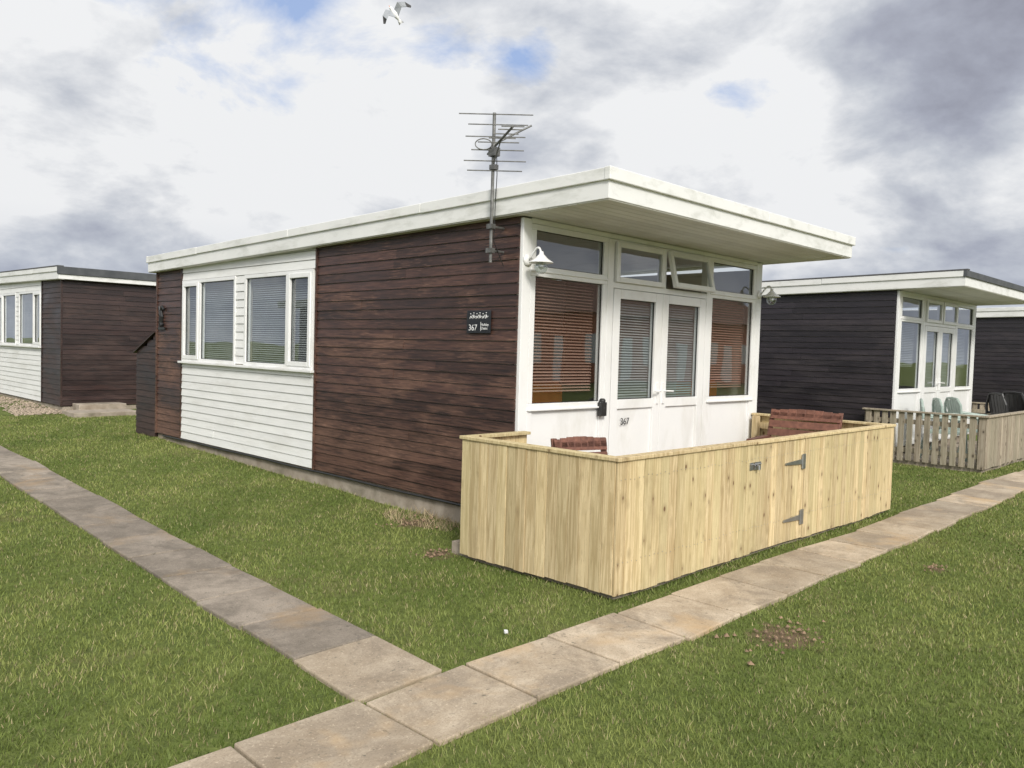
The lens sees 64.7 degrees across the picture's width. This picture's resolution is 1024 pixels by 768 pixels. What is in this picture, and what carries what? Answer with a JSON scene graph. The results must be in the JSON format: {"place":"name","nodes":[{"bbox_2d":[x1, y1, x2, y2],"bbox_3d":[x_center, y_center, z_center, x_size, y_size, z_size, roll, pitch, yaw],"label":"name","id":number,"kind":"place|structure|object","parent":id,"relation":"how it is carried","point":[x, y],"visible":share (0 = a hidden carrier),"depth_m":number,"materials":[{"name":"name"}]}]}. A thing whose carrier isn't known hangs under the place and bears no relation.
{"place":"outdoors","nodes":[
{"label":"outdoors","id":0,"kind":"place"},
{"bbox_2d":[0,395,72,415],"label":"gravel","id":1,"kind":"structure","parent":0,"point":[40,410],"depth_m":15.40,"materials":[{"name":"beige gravel"}]},
{"bbox_2d":[383,2,410,24],"bbox_3d":[-3.132,-10.031,21.960,0.764,0.639,0.271,1,3,-13],"label":"seagull","id":2,"kind":"object","parent":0,"point":[394,12],"visible":1,"depth_m":21.90,"materials":[{"name":"white"}]},
{"bbox_2d":[0,395,1023,767],"bbox_3d":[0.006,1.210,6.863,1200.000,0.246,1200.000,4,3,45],"label":"ground","id":3,"kind":"structure","parent":0,"point":[798,639],"depth_m":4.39,"materials":[{"name":"green plant"}]},
{"bbox_2d":[0,265,155,409],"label":"holiday chalet","id":4,"kind":"object","parent":3,"relation":"on","point":[69,336],"visible":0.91,"depth_m":15.99,"materials":[{"name":"wood"}]},
{"bbox_2d":[0,290,40,348],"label":"window and door frames","id":5,"kind":"structure","parent":4,"relation":"in","point":[34,344],"depth_m":17.28,"materials":[{"name":"white plastic"}]},
{"bbox_2d":[62,402,135,417],"bbox_3d":[-7.801,0.507,15.221,1.100,0.230,1.150,4,3,45],"label":"concrete step","id":6,"kind":"object","parent":3,"relation":"on","point":[81,410],"visible":0.76,"depth_m":15.15,"materials":[{"name":"beige concrete"}]},
{"bbox_2d":[133,332,157,436],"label":"store","id":7,"kind":"structure","parent":3,"relation":"on","point":[144,350],"depth_m":12.43,"materials":[{"name":"brown wood"}]},
{"bbox_2d":[0,446,374,661],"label":"footpath","id":8,"kind":"structure","parent":3,"relation":"on","point":[285,624],"depth_m":5.52,"materials":[{"name":"grey concrete"}]},
{"bbox_2d":[294,636,441,702],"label":"slab","id":9,"kind":"structure","parent":3,"relation":"on","point":[370,668],"depth_m":3.98,"materials":[{"name":"beige concrete"}]},
{"bbox_2d":[146,166,855,522],"bbox_3d":[-0.847,-0.317,10.650,8.744,3.067,4.457,4,3,45],"label":"holiday chalet","id":10,"kind":"object","parent":3,"relation":"on","point":[388,356],"visible":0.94,"depth_m":8.26,"materials":[{"name":"wood"}]},
{"bbox_2d":[178,217,762,455],"bbox_3d":[-0.850,-0.331,10.526,6.832,2.515,4.167,4,3,45],"label":"window and door frames","id":11,"kind":"structure","parent":10,"relation":"in","point":[700,419],"depth_m":8.18,"materials":[{"name":"white plastic"}]},
{"bbox_2d":[459,112,532,265],"bbox_3d":[-0.079,-1.619,6.625,0.719,1.262,0.503,4,3,45],"label":"tv aerial","id":12,"kind":"object","parent":10,"relation":"attached to","point":[493,150],"visible":1,"depth_m":6.73,"materials":[{"name":"metal"}]},
{"bbox_2d":[523,247,552,273],"bbox_3d":[0.221,-1.023,6.687,0.262,0.228,0.204,4,3,45],"label":"wall lamp","id":13,"kind":"object","parent":10,"relation":"attached to","point":[541,259],"visible":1,"depth_m":6.66,"materials":[{"name":"white plastic"}]},
{"bbox_2d":[532,380,716,402],"bbox_3d":[0.908,0.494,8.713,0.800,1.085,3.590,4,3,45],"label":"sofa","id":14,"kind":"object","parent":10,"relation":"on","point":[542,397],"visible":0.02,"depth_m":7.59,"materials":[{"name":"orange fabric"}]},
{"bbox_2d":[757,286,779,304],"bbox_3d":[3.028,-1.044,9.508,0.262,0.228,0.204,4,3,45],"label":"wall lamp","id":15,"kind":"object","parent":10,"relation":"attached to","point":[771,295],"visible":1,"depth_m":9.48,"materials":[{"name":"white plastic"}]},
{"bbox_2d":[168,470,1023,767],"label":"footpath","id":16,"kind":"structure","parent":3,"relation":"on","point":[462,700],"depth_m":4.12,"materials":[{"name":"beige concrete"}]},
{"bbox_2d":[308,515,967,715],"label":"earth clods","id":17,"kind":"object","parent":3,"relation":"on","point":[716,635],"visible":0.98,"depth_m":4.76,"materials":[{"name":"brown soil"}]},
{"bbox_2d":[452,511,883,599],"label":"patio","id":18,"kind":"structure","parent":3,"relation":"on","point":[456,546],"depth_m":6.04,"materials":[{"name":"concrete"}]},
{"bbox_2d":[551,436,607,454],"bbox_3d":[0.660,0.856,6.196,0.520,0.844,0.675,0,3,-25],"label":"garden chair","id":19,"kind":"object","parent":18,"relation":"on","point":[576,443],"visible":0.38,"depth_m":6.44,"materials":[{"name":"red wood"}]},
{"bbox_2d":[746,409,843,440],"bbox_3d":[3.045,0.766,8.707,0.800,0.944,0.814,3,3,35],"label":"garden bench","id":20,"kind":"object","parent":18,"relation":"on","point":[807,415],"visible":0.45,"depth_m":8.96,"materials":[{"name":"red wood"}]},
{"bbox_2d":[459,413,895,596],"bbox_3d":[1.787,0.870,7.403,1.647,0.926,4.778,4,3,45],"label":"timber fence","id":21,"kind":"object","parent":3,"relation":"on","point":[613,526],"visible":0.97,"depth_m":5.89,"materials":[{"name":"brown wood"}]},
{"bbox_2d":[757,269,1023,454],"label":"holiday chalet","id":22,"kind":"object","parent":3,"relation":"on","point":[850,347],"visible":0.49,"depth_m":13.68,"materials":[{"name":"wood"}]},
{"bbox_2d":[890,290,976,445],"bbox_3d":[5.166,-0.421,16.615,6.770,2.515,4.167,4,3,45],"label":"window and door frames","id":23,"kind":"structure","parent":22,"relation":"in","point":[902,399],"depth_m":14.02,"materials":[{"name":"white plastic"}]},
{"bbox_2d":[862,402,1023,469],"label":"picket fence","id":24,"kind":"object","parent":3,"relation":"on","point":[1000,440],"visible":0.84,"depth_m":12.27,"materials":[{"name":"beige wood"}]},
{"bbox_2d":[892,440,1023,472],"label":"patio","id":25,"kind":"structure","parent":3,"relation":"on","point":[938,465],"depth_m":12.43,"materials":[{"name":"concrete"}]},
{"bbox_2d":[919,398,967,461],"bbox_3d":[6.829,0.711,12.816,0.699,0.938,0.584,3,3,25],"label":"plastic chair","id":26,"kind":"object","parent":25,"relation":"on","point":[922,408],"visible":0.39,"depth_m":12.69,"materials":[{"name":"plastic"}]},
{"bbox_2d":[929,398,977,455],"bbox_3d":[7.320,0.704,13.305,0.699,0.938,0.584,2,3,13],"label":"plastic chair","id":27,"kind":"object","parent":25,"relation":"on","point":[937,405],"visible":0.35,"depth_m":13.37,"materials":[{"name":"green plastic"}]},
{"bbox_2d":[944,397,985,452],"bbox_3d":[7.812,0.697,13.793,0.699,0.938,0.584,2,2,1],"label":"plastic chair","id":28,"kind":"object","parent":25,"relation":"on","point":[953,405],"visible":0.45,"depth_m":13.79,"materials":[{"name":"green plastic"}]},
{"bbox_2d":[985,392,1008,414],"bbox_3d":[8.873,0.663,14.356,0.699,1.018,0.584,1,2,-5],"label":"folding chair","id":29,"kind":"object","parent":25,"relation":"on","point":[997,403],"visible":0.53,"depth_m":14.34,"materials":[{"name":"black plastic"}]},
{"bbox_2d":[1002,391,1023,411],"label":"folding chair","id":30,"kind":"object","parent":25,"relation":"on","point":[1015,401],"visible":0.36,"depth_m":14.50,"materials":[{"name":"black plastic"}]},
{"bbox_2d":[929,307,1023,423],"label":"holiday chalet","id":31,"kind":"object","parent":3,"relation":"on","point":[999,353],"visible":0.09,"depth_m":19.53,"materials":[{"name":"wood"}]},
{"bbox_2d":[0,0,1023,309],"label":"sky","id":32,"kind":"structure","parent":0,"point":[131,131],"materials":[{"name":"white"}]}
]}

